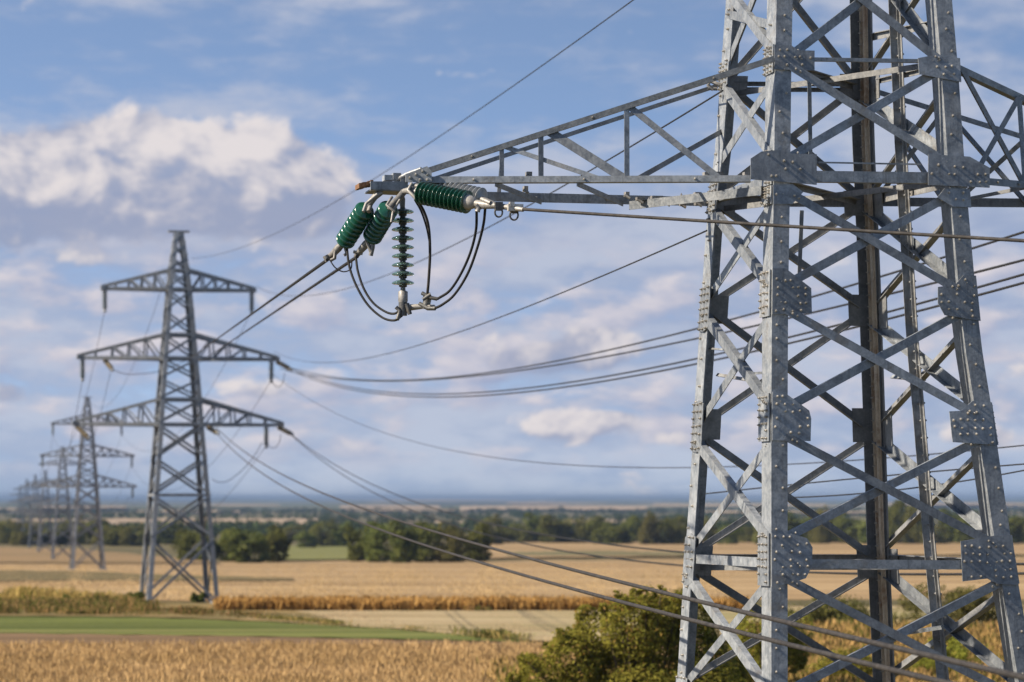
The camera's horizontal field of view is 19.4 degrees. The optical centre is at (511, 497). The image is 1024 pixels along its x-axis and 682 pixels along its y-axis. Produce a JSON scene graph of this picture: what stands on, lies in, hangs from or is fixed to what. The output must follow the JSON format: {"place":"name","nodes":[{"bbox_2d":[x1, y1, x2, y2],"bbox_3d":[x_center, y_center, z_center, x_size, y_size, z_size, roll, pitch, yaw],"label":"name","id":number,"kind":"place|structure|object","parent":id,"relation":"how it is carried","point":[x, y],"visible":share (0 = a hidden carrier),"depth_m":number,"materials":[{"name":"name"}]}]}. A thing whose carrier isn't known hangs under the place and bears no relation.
{"place":"outdoors","nodes":[
{"label":"outdoors","id":0,"kind":"place"},
{"bbox_2d":[0,547,219,562],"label":"ochre field","id":1,"kind":"structure","parent":0,"point":[18,554],"depth_m":730.84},
{"bbox_2d":[0,570,292,580],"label":"dark grass strip","id":2,"kind":"object","parent":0,"point":[21,574],"depth_m":346.97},
{"bbox_2d":[10,518,319,525],"bbox_3d":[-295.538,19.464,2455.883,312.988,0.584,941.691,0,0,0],"label":"tan field","id":3,"kind":"structure","parent":0,"point":[142,520],"depth_m":2567.43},
{"bbox_2d":[282,514,954,530],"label":"distant treeline","id":4,"kind":"object","parent":3,"relation":"on","point":[618,519],"visible":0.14,"depth_m":2184.11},
{"bbox_2d":[280,546,348,559],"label":"green meadow","id":5,"kind":"structure","parent":0,"point":[321,552],"depth_m":849.44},
{"bbox_2d":[340,505,439,508],"bbox_3d":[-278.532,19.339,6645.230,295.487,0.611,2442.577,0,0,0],"label":"pale field","id":6,"kind":"structure","parent":0,"point":[389,506],"depth_m":6574.36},
{"bbox_2d":[0,557,1023,600],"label":"stubble field","id":7,"kind":"structure","parent":0,"point":[747,582],"depth_m":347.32,"materials":[{"name":"plant"}]},
{"bbox_2d":[0,583,125,600],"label":"weeds","id":8,"kind":"object","parent":7,"relation":"on","point":[18,591],"visible":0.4,"depth_m":210.44,"materials":[{"name":"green plant"}]},
{"bbox_2d":[218,527,270,562],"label":"round tree","id":9,"kind":"object","parent":7,"relation":"on","point":[257,544],"visible":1,"depth_m":588.02,"materials":[{"name":"green plant"}]},
{"bbox_2d":[356,521,393,561],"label":"round tree","id":10,"kind":"object","parent":7,"relation":"on","point":[376,549],"visible":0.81,"depth_m":607.48,"materials":[{"name":"green plant"}]},
{"bbox_2d":[411,521,449,561],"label":"round tree","id":11,"kind":"object","parent":7,"relation":"on","point":[425,553],"visible":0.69,"depth_m":607.65,"materials":[{"name":"green plant"}]},
{"bbox_2d":[463,523,494,561],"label":"tall tree","id":12,"kind":"object","parent":7,"relation":"on","point":[475,552],"visible":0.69,"depth_m":626.41,"materials":[{"name":"green plant"}]},
{"bbox_2d":[0,501,1023,644],"bbox_3d":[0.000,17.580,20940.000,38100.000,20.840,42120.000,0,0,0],"label":"ground","id":13,"kind":"structure","parent":0,"point":[167,548],"depth_m":3357.65,"materials":[{"name":"plant"}]},
{"bbox_2d":[0,519,15,543],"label":"broad tree","id":14,"kind":"object","parent":13,"relation":"on","point":[4,538],"visible":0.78,"depth_m":1175.90,"materials":[{"name":"green plant"}]},
{"bbox_2d":[9,520,40,544],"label":"broad tree","id":15,"kind":"object","parent":13,"relation":"on","point":[21,537],"visible":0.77,"depth_m":1118.10,"materials":[{"name":"green plant"}]},
{"bbox_2d":[8,479,44,530],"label":"lattice pylon","id":16,"kind":"object","parent":13,"relation":"on","point":[24,501],"visible":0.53,"depth_m":1178.77,"materials":[{"name":"metal"}]},
{"bbox_2d":[14,475,54,547],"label":"lattice pylon","id":17,"kind":"object","parent":13,"relation":"on","point":[31,527],"visible":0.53,"depth_m":1008.78,"materials":[{"name":"metal"}]},
{"bbox_2d":[21,470,67,551],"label":"lattice pylon","id":18,"kind":"object","parent":13,"relation":"on","point":[49,513],"visible":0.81,"depth_m":878.72,"materials":[{"name":"metal"}]},
{"bbox_2d":[42,526,72,544],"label":"tall tree","id":19,"kind":"object","parent":13,"relation":"on","point":[62,540],"visible":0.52,"depth_m":1124.65,"materials":[{"name":"green plant"}]},
{"bbox_2d":[30,447,93,558],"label":"lattice pylon","id":20,"kind":"object","parent":13,"relation":"on","point":[57,498],"visible":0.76,"depth_m":668.83,"materials":[{"name":"metal"}]},
{"bbox_2d":[38,397,136,569],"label":"lattice pylon","id":21,"kind":"object","parent":13,"relation":"on","point":[96,486],"visible":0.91,"depth_m":438.81,"materials":[{"name":"metal"}]},
{"bbox_2d":[78,519,110,543],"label":"round tree","id":22,"kind":"object","parent":13,"relation":"on","point":[89,535],"visible":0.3,"depth_m":1166.22,"materials":[{"name":"green plant"}]},
{"bbox_2d":[103,525,135,545],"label":"tall tree","id":23,"kind":"object","parent":13,"relation":"on","point":[112,538],"visible":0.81,"depth_m":1094.76,"materials":[{"name":"green plant"}]},
{"bbox_2d":[119,523,144,545],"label":"broad tree","id":24,"kind":"object","parent":13,"relation":"on","point":[128,540],"visible":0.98,"depth_m":1086.17,"materials":[{"name":"green plant"}]},
{"bbox_2d":[157,519,184,543],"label":"tall tree","id":25,"kind":"object","parent":13,"relation":"on","point":[168,533],"visible":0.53,"depth_m":1160.77,"materials":[{"name":"green plant"}]},
{"bbox_2d":[0,519,343,530],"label":"distant treeline","id":26,"kind":"object","parent":13,"relation":"on","point":[270,522],"visible":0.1,"depth_m":1826.08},
{"bbox_2d":[0,601,346,624],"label":"verge strip","id":27,"kind":"object","parent":13,"relation":"on","point":[293,613],"visible":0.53,"depth_m":181.04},
{"bbox_2d":[0,592,168,616],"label":"weeds","id":28,"kind":"object","parent":27,"relation":"on","point":[93,604],"visible":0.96,"depth_m":187.39,"materials":[{"name":"plant"}]},
{"bbox_2d":[72,230,283,603],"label":"lattice pylon","id":29,"kind":"object","parent":27,"relation":"on","point":[195,398],"visible":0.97,"depth_m":203.55,"materials":[{"name":"metal"}]},
{"bbox_2d":[206,426,219,434],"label":"insulator","id":30,"kind":"object","parent":29,"relation":"attached to","point":[213,430],"visible":1,"depth_m":203.29,"materials":[{"name":"ceramic"}]},
{"bbox_2d":[217,434,953,681],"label":"conductor wire","id":31,"kind":"object","parent":30,"relation":"attached to","point":[919,676],"visible":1,"depth_m":35.06,"materials":[{"name":"metal"}]},
{"bbox_2d":[217,428,1023,680],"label":"conductor wire","id":32,"kind":"object","parent":30,"relation":"attached to","point":[981,667],"visible":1,"depth_m":32.47,"materials":[{"name":"metal"}]},
{"bbox_2d":[276,361,291,370],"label":"insulator","id":33,"kind":"object","parent":29,"relation":"attached to","point":[278,362],"visible":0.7,"depth_m":205.49,"materials":[{"name":"ceramic"}]},
{"bbox_2d":[280,273,1023,394],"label":"conductor wire","id":34,"kind":"object","parent":33,"relation":"attached to","point":[934,299],"visible":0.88,"depth_m":85.95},
{"bbox_2d":[280,231,1023,380],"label":"conductor wire","id":35,"kind":"object","parent":33,"relation":"attached to","point":[943,257],"visible":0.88,"depth_m":87.36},
{"bbox_2d":[276,230,706,362],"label":"conductor wire","id":36,"kind":"object","parent":29,"relation":"attached to","point":[536,302],"visible":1,"depth_m":59.70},
{"bbox_2d":[269,371,1023,467],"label":"conductor wire","id":37,"kind":"object","parent":29,"relation":"attached to","point":[636,467],"visible":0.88,"depth_m":93.16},
{"bbox_2d":[278,423,1023,564],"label":"conductor wire","id":38,"kind":"object","parent":29,"relation":"attached to","point":[519,529],"visible":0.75,"depth_m":106.89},
{"bbox_2d":[280,281,1023,397],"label":"conductor wire","id":39,"kind":"object","parent":29,"relation":"attached to","point":[936,306],"visible":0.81,"depth_m":84.33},
{"bbox_2d":[280,259,1023,381],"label":"conductor wire","id":40,"kind":"object","parent":29,"relation":"attached to","point":[975,272],"visible":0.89,"depth_m":85.91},
{"bbox_2d":[280,424,1023,574],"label":"conductor wire","id":41,"kind":"object","parent":29,"relation":"attached to","point":[855,573],"visible":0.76,"depth_m":91.82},
{"bbox_2d":[170,528,200,559],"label":"round tree","id":42,"kind":"object","parent":13,"relation":"on","point":[183,542],"visible":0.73,"depth_m":647.36,"materials":[{"name":"green plant"}]},
{"bbox_2d":[118,604,296,620],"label":"weeds","id":43,"kind":"object","parent":13,"relation":"on","point":[190,610],"visible":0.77,"depth_m":182.02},
{"bbox_2d":[0,616,532,642],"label":"green strip","id":44,"kind":"object","parent":13,"relation":"on","point":[92,625],"visible":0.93,"depth_m":162.78,"materials":[{"name":"green plant"}]},
{"bbox_2d":[260,525,292,561],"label":"tall tree","id":45,"kind":"object","parent":13,"relation":"on","point":[282,544],"visible":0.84,"depth_m":607.48,"materials":[{"name":"green plant"}]},
{"bbox_2d":[0,637,593,681],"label":"wheat crop","id":46,"kind":"object","parent":13,"relation":"on","point":[222,661],"visible":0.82,"depth_m":118.80,"materials":[{"name":"plant"}]},
{"bbox_2d":[293,531,316,547],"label":"round tree","id":47,"kind":"object","parent":13,"relation":"on","point":[310,541],"visible":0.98,"depth_m":997.54,"materials":[{"name":"green plant"}]},
{"bbox_2d":[308,519,337,545],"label":"broad tree","id":48,"kind":"object","parent":13,"relation":"on","point":[324,539],"visible":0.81,"depth_m":1039.25,"materials":[{"name":"green plant"}]},
{"bbox_2d":[0,633,662,647],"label":"soil strip","id":49,"kind":"object","parent":13,"relation":"on","point":[6,638],"visible":0.37,"depth_m":151.75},
{"bbox_2d":[331,521,351,545],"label":"tall tree","id":50,"kind":"object","parent":13,"relation":"on","point":[339,537],"visible":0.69,"depth_m":1038.70,"materials":[{"name":"green plant"}]},
{"bbox_2d":[343,526,366,561],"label":"tall tree","id":51,"kind":"object","parent":13,"relation":"on","point":[354,554],"visible":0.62,"depth_m":627.28,"materials":[{"name":"green plant"}]},
{"bbox_2d":[234,614,537,642],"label":"weeds","id":52,"kind":"object","parent":13,"relation":"on","point":[501,634],"visible":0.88,"depth_m":156.14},
{"bbox_2d":[387,519,421,562],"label":"tall tree","id":53,"kind":"object","parent":13,"relation":"on","point":[404,551],"visible":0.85,"depth_m":588.00,"materials":[{"name":"green plant"}]},
{"bbox_2d":[217,610,600,641],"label":"cut stubble","id":54,"kind":"object","parent":13,"relation":"on","point":[341,615],"visible":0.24,"depth_m":171.38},
{"bbox_2d":[431,522,471,561],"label":"broad tree","id":55,"kind":"object","parent":13,"relation":"on","point":[450,546],"visible":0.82,"depth_m":606.93,"materials":[{"name":"green plant"}]},
{"bbox_2d":[206,594,748,610],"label":"orange crop","id":56,"kind":"object","parent":13,"relation":"on","point":[395,603],"visible":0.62,"depth_m":188.06,"materials":[{"name":"plant"}]},
{"bbox_2d":[474,513,503,543],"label":"broad tree","id":57,"kind":"object","parent":13,"relation":"on","point":[492,531],"visible":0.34,"depth_m":1099.99,"materials":[{"name":"green plant"}]},
{"bbox_2d":[492,526,522,542],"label":"round tree","id":58,"kind":"object","parent":13,"relation":"on","point":[508,533],"visible":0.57,"depth_m":1150.66,"materials":[{"name":"green plant"}]},
{"bbox_2d":[3,517,1013,539],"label":"distant treeline","id":59,"kind":"object","parent":13,"relation":"on","point":[260,527],"visible":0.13,"depth_m":1509.28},
{"bbox_2d":[0,506,1023,514],"bbox_3d":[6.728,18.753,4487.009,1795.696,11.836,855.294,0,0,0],"label":"distant treeline","id":60,"kind":"object","parent":13,"relation":"on","point":[479,510],"visible":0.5,"depth_m":4399.51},
{"bbox_2d":[4,510,1023,520],"bbox_3d":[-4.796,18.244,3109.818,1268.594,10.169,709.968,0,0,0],"label":"distant treeline","id":61,"kind":"object","parent":13,"relation":"on","point":[516,514],"visible":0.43,"depth_m":3054.02,"materials":[{"name":"plant"}]},
{"bbox_2d":[508,522,533,541],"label":"broad tree","id":62,"kind":"object","parent":13,"relation":"on","point":[526,537],"visible":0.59,"depth_m":1175.50,"materials":[{"name":"green plant"}]},
{"bbox_2d":[522,512,543,541],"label":"tall tree","id":63,"kind":"object","parent":13,"relation":"on","point":[532,522],"visible":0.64,"depth_m":1180.07,"materials":[{"name":"green plant"}]},
{"bbox_2d":[536,514,570,542],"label":"tall tree","id":64,"kind":"object","parent":13,"relation":"on","point":[549,525],"visible":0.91,"depth_m":1153.53,"materials":[{"name":"green plant"}]},
{"bbox_2d":[558,516,588,542],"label":"broad tree","id":65,"kind":"object","parent":13,"relation":"on","point":[576,533],"visible":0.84,"depth_m":1155.29,"materials":[{"name":"green plant"}]},
{"bbox_2d":[585,519,618,543],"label":"round tree","id":66,"kind":"object","parent":13,"relation":"on","point":[602,527],"visible":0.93,"depth_m":1117.93,"materials":[{"name":"green plant"}]},
{"bbox_2d":[596,525,634,543],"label":"tall tree","id":67,"kind":"object","parent":13,"relation":"on","point":[622,535],"visible":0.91,"depth_m":1112.64,"materials":[{"name":"green plant"}]},
{"bbox_2d":[504,584,747,681],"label":"bush","id":68,"kind":"object","parent":13,"relation":"on","point":[627,648],"visible":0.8,"depth_m":83.47,"materials":[{"name":"green plant"}]},
{"bbox_2d":[620,515,645,541],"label":"round tree","id":69,"kind":"object","parent":13,"relation":"on","point":[630,523],"visible":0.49,"depth_m":1179.07,"materials":[{"name":"green plant"}]},
{"bbox_2d":[477,654,799,681],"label":"dry grass","id":70,"kind":"structure","parent":13,"relation":"on","point":[507,669],"depth_m":110.15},
{"bbox_2d":[638,510,660,543],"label":"broad tree","id":71,"kind":"object","parent":13,"relation":"on","point":[646,535],"visible":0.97,"depth_m":1098.81,"materials":[{"name":"green plant"}]},
{"bbox_2d":[651,515,687,543],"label":"round tree","id":72,"kind":"object","parent":13,"relation":"on","point":[672,531],"visible":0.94,"depth_m":1100.00,"materials":[{"name":"green plant"}]},
{"bbox_2d":[355,0,1023,681],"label":"lattice pylon","id":73,"kind":"object","parent":13,"relation":"on","point":[779,172],"visible":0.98,"depth_m":40.69,"materials":[{"name":"metal"}]},
{"bbox_2d":[323,191,383,261],"bbox_3d":[-2.153,-3.682,40.661,0.347,0.919,1.364,0,0,-29],"label":"tension insulator","id":74,"kind":"object","parent":73,"relation":"hanging from","point":[355,225],"visible":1,"depth_m":40.49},
{"bbox_2d":[188,258,328,359],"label":"conductor wire","id":75,"kind":"object","parent":74,"relation":"attached to","point":[323,262],"visible":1,"depth_m":56.70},
{"bbox_2d":[346,249,402,321],"bbox_3d":[-1.890,-2.913,40.681,1.005,1.072,0.106,0,0,36],"label":"jumper cable","id":76,"kind":"object","parent":74,"relation":"hanging from","point":[362,296],"visible":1,"depth_m":40.75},
{"bbox_2d":[353,190,405,256],"bbox_3d":[-1.812,-3.701,40.471,0.398,0.867,1.270,0,0,-32],"label":"tension insulator","id":77,"kind":"object","parent":73,"relation":"attached to","point":[380,223],"visible":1,"depth_m":40.30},
{"bbox_2d":[200,255,358,361],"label":"conductor wire","id":78,"kind":"object","parent":77,"relation":"attached to","point":[317,283],"visible":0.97,"depth_m":57.49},
{"bbox_2d":[392,196,413,301],"bbox_3d":[-1.472,-3.378,40.450,0.308,1.524,0.304,0,0,0],"label":"suspension insulator","id":79,"kind":"object","parent":73,"relation":"hanging from","point":[402,238],"visible":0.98,"depth_m":40.39,"materials":[{"name":"teal glass"}]},
{"bbox_2d":[395,291,436,320],"bbox_3d":[-1.289,-2.578,40.402,0.582,0.397,0.257,0,0,0],"label":"jumper bar","id":80,"kind":"object","parent":79,"relation":"attached to","point":[403,308],"visible":1,"depth_m":40.34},
{"bbox_2d":[418,204,430,293],"bbox_3d":[-1.159,-3.361,40.158,0.132,1.265,0.407,0,0,21],"label":"jumper cable","id":81,"kind":"object","parent":80,"relation":"attached to","point":[429,245],"visible":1,"depth_m":40.18,"materials":[{"name":"metal"}]},
{"bbox_2d":[191,0,633,258],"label":"earth wire","id":82,"kind":"object","parent":73,"relation":"attached to","point":[468,116],"visible":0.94,"depth_m":72.45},
{"bbox_2d":[414,182,493,208],"bbox_3d":[-0.588,-4.047,40.059,0.502,0.521,1.766,0,0,-39],"label":"tension insulator","id":83,"kind":"object","parent":73,"relation":"attached to","point":[478,193],"visible":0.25,"depth_m":40.06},
{"bbox_2d":[402,182,523,220],"bbox_3d":[-0.659,-3.904,39.511,1.975,0.591,0.308,0,0,34],"label":"tension insulator","id":84,"kind":"object","parent":73,"relation":"attached to","point":[445,197],"visible":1,"depth_m":39.49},
{"bbox_2d":[437,208,477,299],"bbox_3d":[-0.681,-3.233,39.850,0.149,1.162,1.115,0,0,-30],"label":"jumper cable","id":85,"kind":"object","parent":84,"relation":"hanging from","point":[466,261],"visible":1,"depth_m":39.78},
{"bbox_2d":[434,209,485,308],"bbox_3d":[-0.651,-3.172,39.823,0.137,1.293,1.233,0,0,-35],"label":"jumper cable","id":86,"kind":"object","parent":84,"relation":"hanging from","point":[470,266],"visible":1,"depth_m":39.73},
{"bbox_2d":[522,208,1023,242],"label":"conductor wire","id":87,"kind":"object","parent":84,"relation":"attached to","point":[788,226],"visible":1,"depth_m":35.90,"materials":[{"name":"metal"}]},
{"bbox_2d":[262,90,723,295],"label":"conductor wire","id":88,"kind":"object","parent":73,"relation":"attached to","point":[711,97],"visible":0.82,"depth_m":54.52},
{"bbox_2d":[716,525,743,543],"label":"round tree","id":89,"kind":"object","parent":13,"relation":"on","point":[729,539],"visible":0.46,"depth_m":1108.16,"materials":[{"name":"green plant"}]},
{"bbox_2d":[488,541,1023,557],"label":"stubble strip","id":90,"kind":"object","parent":13,"relation":"on","point":[846,548],"visible":0.52,"depth_m":965.70,"materials":[{"name":"plant"}]},
{"bbox_2d":[727,604,815,681],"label":"shrub","id":91,"kind":"object","parent":13,"relation":"on","point":[799,658],"visible":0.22,"depth_m":100.06,"materials":[{"name":"green plant"}]},
{"bbox_2d":[808,505,833,543],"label":"broad tree","id":92,"kind":"object","parent":13,"relation":"on","point":[821,534],"visible":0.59,"depth_m":1121.88,"materials":[{"name":"green plant"}]},
{"bbox_2d":[800,646,872,679],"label":"shrub","id":93,"kind":"object","parent":13,"relation":"on","point":[842,671],"visible":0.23,"depth_m":104.23,"materials":[{"name":"green plant"}]},
{"bbox_2d":[788,594,899,624],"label":"shrub","id":94,"kind":"object","parent":13,"relation":"on","point":[824,612],"visible":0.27,"depth_m":149.48,"materials":[{"name":"green plant"}]},
{"bbox_2d":[833,516,862,542],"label":"round tree","id":95,"kind":"object","parent":13,"relation":"on","point":[846,524],"visible":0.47,"depth_m":1147.77,"materials":[{"name":"green plant"}]},
{"bbox_2d":[888,499,913,542],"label":"round tree","id":96,"kind":"object","parent":13,"relation":"on","point":[894,511],"visible":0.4,"depth_m":1138.88,"materials":[{"name":"green plant"}]},
{"bbox_2d":[900,506,922,543],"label":"broad tree","id":97,"kind":"object","parent":13,"relation":"on","point":[915,529],"visible":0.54,"depth_m":1117.46,"materials":[{"name":"green plant"}]},
{"bbox_2d":[918,523,947,543],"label":"broad tree","id":98,"kind":"object","parent":13,"relation":"on","point":[941,539],"visible":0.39,"depth_m":1115.25,"materials":[{"name":"green plant"}]},
{"bbox_2d":[909,636,981,675],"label":"shrub","id":99,"kind":"object","parent":13,"relation":"on","point":[955,650],"visible":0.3,"depth_m":107.53,"materials":[{"name":"green plant"}]},
{"bbox_2d":[939,508,960,542],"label":"tall tree","id":100,"kind":"object","parent":13,"relation":"on","point":[950,531],"visible":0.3,"depth_m":1167.11,"materials":[{"name":"green plant"}]},
{"bbox_2d":[1008,516,1023,543],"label":"tall tree","id":101,"kind":"object","parent":13,"relation":"on","point":[1016,532],"visible":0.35,"depth_m":1117.32,"materials":[{"name":"green plant"}]},
{"bbox_2d":[0,498,1023,500],"bbox_3d":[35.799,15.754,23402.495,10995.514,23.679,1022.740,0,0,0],"label":"hills","id":102,"kind":"structure","parent":0,"point":[558,499],"depth_m":22964.97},
{"bbox_2d":[0,502,1023,503],"bbox_3d":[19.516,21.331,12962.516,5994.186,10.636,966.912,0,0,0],"label":"hills","id":103,"kind":"structure","parent":0,"point":[441,503],"depth_m":12509.11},
{"bbox_2d":[0,505,1023,506],"bbox_3d":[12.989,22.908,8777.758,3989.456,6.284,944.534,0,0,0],"label":"hills","id":104,"kind":"structure","parent":0,"point":[501,505],"depth_m":8341.33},
{"bbox_2d":[0,0,1023,499],"label":"sky","id":105,"kind":"structure","parent":0,"point":[124,124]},
{"bbox_2d":[42,508,1023,509],"bbox_3d":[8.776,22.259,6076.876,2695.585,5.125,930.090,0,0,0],"label":"hills","id":106,"kind":"structure","parent":0,"point":[417,508],"depth_m":5672.64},
{"bbox_2d":[460,505,646,509],"bbox_3d":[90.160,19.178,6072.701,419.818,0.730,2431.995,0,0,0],"label":"pale field","id":107,"kind":"structure","parent":0,"point":[564,506],"depth_m":5869.92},
{"bbox_2d":[507,550,683,554],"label":"dark meadow","id":108,"kind":"structure","parent":0,"point":[596,552],"depth_m":805.31,"materials":[{"name":"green plant"}]},
{"bbox_2d":[275,605,1023,643],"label":"pale stubble field","id":109,"kind":"structure","parent":0,"point":[478,618],"depth_m":174.18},
{"bbox_2d":[892,582,1023,625],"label":"shrub","id":110,"kind":"object","parent":109,"relation":"on","point":[961,612],"visible":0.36,"depth_m":150.65,"materials":[{"name":"green plant"}]},
{"bbox_2d":[706,463,1023,493],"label":"conductor wire","id":111,"kind":"object","parent":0,"point":[857,478],"visible":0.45,"depth_m":55.96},
{"bbox_2d":[738,617,1006,681],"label":"dry grass","id":112,"kind":"structure","parent":0,"point":[986,635],"depth_m":127.37,"materials":[{"name":"plant"}]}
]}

